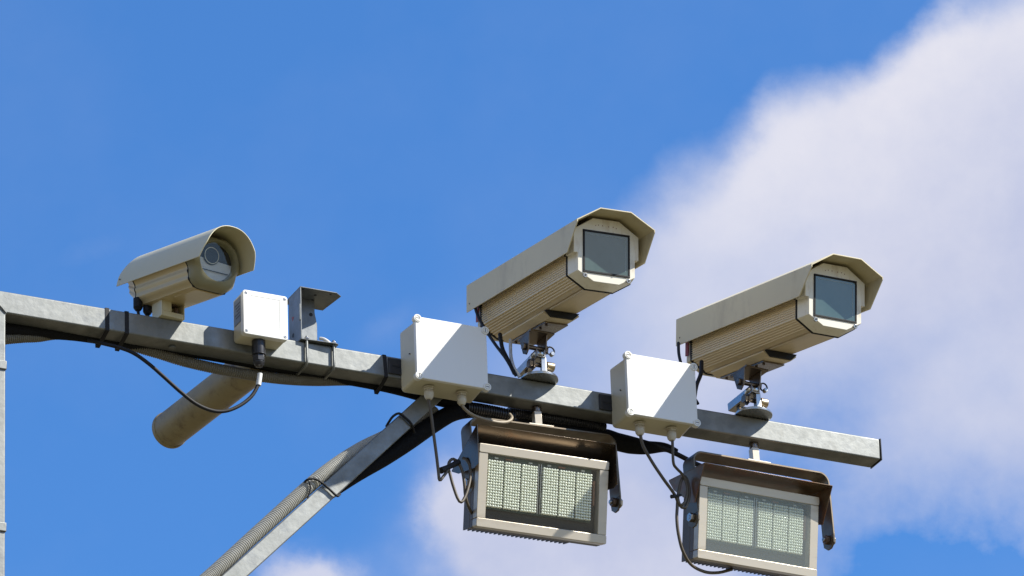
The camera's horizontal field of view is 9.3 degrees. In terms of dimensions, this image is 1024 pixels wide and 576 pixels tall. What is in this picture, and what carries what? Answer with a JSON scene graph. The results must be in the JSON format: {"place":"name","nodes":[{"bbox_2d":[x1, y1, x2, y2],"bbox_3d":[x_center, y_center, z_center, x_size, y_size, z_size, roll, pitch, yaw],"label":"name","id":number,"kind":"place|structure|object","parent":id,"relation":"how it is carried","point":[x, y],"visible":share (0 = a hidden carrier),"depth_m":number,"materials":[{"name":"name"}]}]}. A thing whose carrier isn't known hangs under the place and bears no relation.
{"place":"outdoors","nodes":[
{"label":"outdoors","id":0,"kind":"place"},
{"bbox_2d":[0,0,1023,575],"label":"sky","id":1,"kind":"structure","parent":0,"point":[388,157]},
{"label":"ground","id":2,"kind":"structure","parent":0,"visible":0},
{"bbox_2d":[0,291,881,575],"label":"camera gantry","id":3,"kind":"object","parent":2,"relation":"on","point":[368,367],"visible":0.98,"depth_m":16.07,"materials":[{"name":"metal"}]},
{"bbox_2d":[95,308,108,347],"bbox_3d":[-1.033,0.101,15.886,0.011,0.081,0.073,10,-28,-23],"label":"cable tie","id":4,"kind":"object","parent":3,"relation":"attached to","point":[104,335],"visible":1,"depth_m":15.86,"materials":[{"name":"black plastic"}]},
{"bbox_2d":[115,311,128,350],"bbox_3d":[-0.985,0.110,15.907,0.011,0.081,0.073,10,-28,-23],"label":"cable tie","id":5,"kind":"object","parent":3,"relation":"attached to","point":[124,338],"visible":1,"depth_m":15.88,"materials":[{"name":"black plastic"}]},
{"bbox_2d":[87,338,259,412],"bbox_3d":[-0.846,0.220,15.861,0.445,0.193,0.054,4,-27,-13],"label":"black cable","id":6,"kind":"object","parent":3,"relation":"hanging from","point":[179,390],"visible":1,"depth_m":15.84,"materials":[{"name":"rubber"}]},
{"bbox_2d":[256,373,262,386],"bbox_3d":[-0.639,0.232,15.938,0.018,0.035,0.014,10,-28,-23],"label":"cable ferrule","id":7,"kind":"object","parent":6,"relation":"attached to","point":[259,379],"visible":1,"depth_m":15.93,"materials":[{"name":"silver metal"}]},
{"bbox_2d":[5,334,348,385],"bbox_3d":[-0.816,0.197,15.996,1.170,0.115,0.029,10,-28,-23],"label":"corrugated hose","id":8,"kind":"object","parent":3,"relation":"attached to","point":[226,370],"visible":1,"depth_m":16.02,"materials":[{"name":"grey plastic"}]},
{"bbox_2d":[117,225,255,321],"bbox_3d":[-0.823,-0.019,15.936,0.166,0.202,0.399,15,-20,-34],"label":"round security camera","id":9,"kind":"object","parent":3,"relation":"on","point":[172,281],"visible":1,"depth_m":15.87,"materials":[{"name":"beige metal"}]},
{"bbox_2d":[152,364,269,448],"bbox_3d":[-0.769,0.278,16.290,0.101,0.101,0.497,13,-30,-29],"label":"ochre tube","id":10,"kind":"object","parent":3,"relation":"attached to","point":[179,422],"visible":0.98,"depth_m":16.30,"materials":[{"name":"beige metal"}]},
{"bbox_2d":[5,323,457,406],"bbox_3d":[-0.739,0.199,16.028,1.337,0.073,0.036,10,-28,-23],"label":"black sleeve","id":11,"kind":"object","parent":3,"relation":"attached to","point":[17,329],"visible":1,"depth_m":16.01,"materials":[{"name":"black plastic"}]},
{"bbox_2d":[233,290,287,367],"bbox_3d":[-0.638,0.113,16.001,0.124,0.196,0.066,10,-28,-23],"label":"junction box","id":12,"kind":"object","parent":3,"relation":"attached to","point":[260,322],"visible":1,"depth_m":15.99,"materials":[{"name":"grey plastic"}]},
{"bbox_2d":[307,481,310,498],"bbox_3d":[-0.512,0.509,15.905,0.011,0.046,0.011,10,-28,-23],"label":"cable tie","id":13,"kind":"object","parent":3,"relation":"attached to","point":[309,489],"visible":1,"depth_m":15.90,"materials":[{"name":"black plastic"}]},
{"bbox_2d":[287,286,340,379],"bbox_3d":[-0.507,0.122,16.158,0.123,0.228,0.114,10,-28,-23],"label":"sheet bracket","id":14,"kind":"object","parent":3,"relation":"attached to","point":[303,303],"visible":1,"depth_m":16.17,"materials":[{"name":"metal"}]},
{"bbox_2d":[200,406,437,575],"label":"corrugated hose","id":15,"kind":"object","parent":3,"relation":"attached to","point":[259,531],"visible":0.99,"depth_m":15.86,"materials":[{"name":"grey plastic"}]},
{"bbox_2d":[303,477,340,496],"bbox_3d":[-0.475,0.506,15.935,0.109,0.041,0.025,13,-30,-28],"label":"cable tie","id":16,"kind":"object","parent":3,"relation":"attached to","point":[326,486],"visible":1,"depth_m":15.93,"materials":[{"name":"black plastic"}]},
{"bbox_2d":[374,354,387,394],"bbox_3d":[-0.339,0.223,16.188,0.015,0.081,0.073,10,-28,-23],"label":"cable tie","id":17,"kind":"object","parent":3,"relation":"attached to","point":[379,388],"visible":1,"depth_m":16.17,"materials":[{"name":"black plastic"}]},
{"bbox_2d":[385,412,415,432],"bbox_3d":[-0.281,0.345,16.126,0.082,0.040,0.040,10,-28,-23],"label":"cable tie","id":18,"kind":"object","parent":3,"relation":"attached to","point":[403,416],"visible":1,"depth_m":16.12,"materials":[{"name":"black plastic"}]},
{"bbox_2d":[334,403,481,497],"bbox_3d":[-0.268,0.426,16.148,0.504,0.369,0.048,12,-29,-26],"label":"black hose","id":19,"kind":"object","parent":3,"relation":"attached to","point":[406,443],"visible":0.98,"depth_m":16.16,"materials":[{"name":"black plastic"}]},
{"bbox_2d":[388,314,490,405],"bbox_3d":[-0.186,0.196,16.175,0.243,0.213,0.101,10,-28,-23],"label":"junction box","id":20,"kind":"object","parent":3,"relation":"attached to","point":[443,359],"visible":1,"depth_m":16.15,"materials":[{"name":"grey plastic"}]},
{"bbox_2d":[427,399,472,514],"bbox_3d":[-0.145,0.434,16.123,0.032,0.269,0.202,-18,-30,29],"label":"cable","id":21,"kind":"object","parent":20,"relation":"hanging from","point":[439,478],"visible":1,"depth_m":16.09,"materials":[{"name":"grey rubber"}]},
{"bbox_2d":[439,459,460,473],"bbox_3d":[-0.159,0.456,16.096,0.072,0.056,0.018,21,-34,-39],"label":"black tie","id":22,"kind":"object","parent":21,"relation":"attached to","point":[451,465],"visible":1,"depth_m":16.09,"materials":[{"name":"plastic"}]},
{"bbox_2d":[461,405,513,423],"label":"beige cable","id":23,"kind":"object","parent":20,"relation":"attached to","point":[465,409],"visible":1,"depth_m":16.19,"materials":[{"name":"beige plastic"}]},
{"bbox_2d":[466,402,515,420],"bbox_3d":[-0.057,0.324,16.309,0.136,0.043,0.039,10,-28,-23],"label":"black hose","id":24,"kind":"object","parent":3,"relation":"attached to","point":[488,411],"visible":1,"depth_m":16.29,"materials":[{"name":"plastic"}]},
{"bbox_2d":[498,332,515,373],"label":"black cable","id":25,"kind":"object","parent":3,"relation":"attached to","point":[501,344],"visible":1,"depth_m":16.44,"materials":[{"name":"rubber"}]},
{"bbox_2d":[452,406,622,546],"bbox_3d":[0.080,0.472,16.266,0.455,0.357,0.147,9,-14,-27],"label":"floodlight","id":26,"kind":"object","parent":3,"relation":"hanging from","point":[537,479],"visible":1,"depth_m":16.22,"materials":[{"name":"metal"}]},
{"bbox_2d":[448,457,471,503],"bbox_3d":[-0.134,0.485,16.100,0.029,0.147,0.074,-22,-32,34],"label":"beige cable","id":27,"kind":"object","parent":26,"relation":"hanging from","point":[468,484],"visible":1,"depth_m":16.08,"materials":[{"name":"beige plastic"}]},
{"bbox_2d":[507,407,606,430],"bbox_3d":[0.116,0.343,16.408,0.280,0.033,0.029,10,-28,-23],"label":"black hose","id":28,"kind":"object","parent":3,"relation":"attached to","point":[548,418],"visible":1,"depth_m":16.40,"materials":[{"name":"plastic"}]},
{"bbox_2d":[467,208,654,384],"bbox_3d":[0.123,0.062,16.365,0.225,0.369,0.655,8,-19,-25],"label":"security camera","id":29,"kind":"object","parent":3,"relation":"attached to","point":[540,294],"visible":0.98,"depth_m":16.26,"materials":[{"name":"beige metal"}]},
{"bbox_2d":[474,307,516,376],"bbox_3d":[-0.051,0.137,16.462,0.026,0.278,0.188,15,-30,-30],"label":"black cable","id":30,"kind":"object","parent":29,"relation":"hanging from","point":[496,345],"visible":0.91,"depth_m":16.41,"materials":[{"name":"rubber"}]},
{"bbox_2d":[509,338,520,377],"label":"white cable","id":31,"kind":"object","parent":29,"relation":"attached to","point":[511,357],"visible":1,"depth_m":16.40,"materials":[{"name":"white plastic"}]},
{"bbox_2d":[585,231,627,275],"bbox_3d":[0.241,-0.088,16.157,0.124,0.105,0.004,8,-19,-25],"label":"window","id":32,"kind":"structure","parent":29,"relation":"in","point":[604,254],"depth_m":16.15,"materials":[{"name":"glass"}]},
{"bbox_2d":[515,419,677,454],"bbox_3d":[0.222,0.391,16.458,0.468,0.056,0.048,10,-28,-23],"label":"black sleeve","id":33,"kind":"object","parent":3,"relation":"attached to","point":[628,444],"visible":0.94,"depth_m":16.47,"materials":[{"name":"black plastic"}]},
{"bbox_2d":[599,351,700,441],"bbox_3d":[0.358,0.292,16.411,0.243,0.213,0.101,10,-28,-23],"label":"junction box","id":34,"kind":"object","parent":3,"relation":"attached to","point":[654,396],"visible":1,"depth_m":16.38,"materials":[{"name":"grey plastic"}]},
{"bbox_2d":[671,440,688,505],"bbox_3d":[0.431,0.482,16.377,0.022,0.174,0.066,-19,-31,31],"label":"cable","id":35,"kind":"object","parent":34,"relation":"hanging from","point":[681,473],"visible":1,"depth_m":16.37,"materials":[{"name":"grey rubber"}]},
{"bbox_2d":[670,494,681,498],"bbox_3d":[0.426,0.539,16.343,0.035,0.020,0.011,14,-30,-30],"label":"black tie","id":36,"kind":"object","parent":35,"relation":"attached to","point":[674,496],"visible":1,"depth_m":16.34,"materials":[{"name":"plastic"}]},
{"bbox_2d":[639,435,732,573],"bbox_3d":[0.460,0.570,16.393,0.040,0.323,0.351,-22,-32,35],"label":"cable","id":37,"kind":"object","parent":34,"relation":"hanging from","point":[688,561],"visible":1,"depth_m":16.34,"materials":[{"name":"black rubber"}]},
{"bbox_2d":[620,433,700,465],"bbox_3d":[0.300,0.413,16.475,0.545,0.084,0.013,10,-28,-23],"label":"black cable","id":38,"kind":"object","parent":3,"relation":"attached to","point":[676,453],"visible":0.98,"depth_m":16.52,"materials":[{"name":"rubber"}]},
{"bbox_2d":[696,360,703,397],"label":"black cable","id":39,"kind":"object","parent":3,"relation":"attached to","point":[701,369],"visible":0.79,"depth_m":16.69,"materials":[{"name":"rubber"}]},
{"bbox_2d":[669,442,835,575],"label":"floodlight","id":40,"kind":"object","parent":3,"relation":"hanging from","point":[747,520],"visible":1,"depth_m":16.48,"materials":[{"name":"metal"}]},
{"bbox_2d":[676,254,882,420],"bbox_3d":[0.701,0.167,16.623,0.225,0.368,0.655,10,-18,-29],"label":"security camera","id":41,"kind":"object","parent":3,"relation":"attached to","point":[753,335],"visible":1,"depth_m":16.54,"materials":[{"name":"beige metal"}]},
{"bbox_2d":[677,342,698,404],"bbox_3d":[0.459,0.225,16.705,0.023,0.264,0.182,4,-26,-11],"label":"black cable","id":42,"kind":"object","parent":41,"relation":"hanging from","point":[678,352],"visible":0.38,"depth_m":16.78,"materials":[{"name":"rubber"}]},
{"bbox_2d":[816,276,854,320],"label":"window","id":43,"kind":"structure","parent":41,"relation":"in","point":[833,299],"depth_m":16.42,"materials":[{"name":"glass"}]}
]}

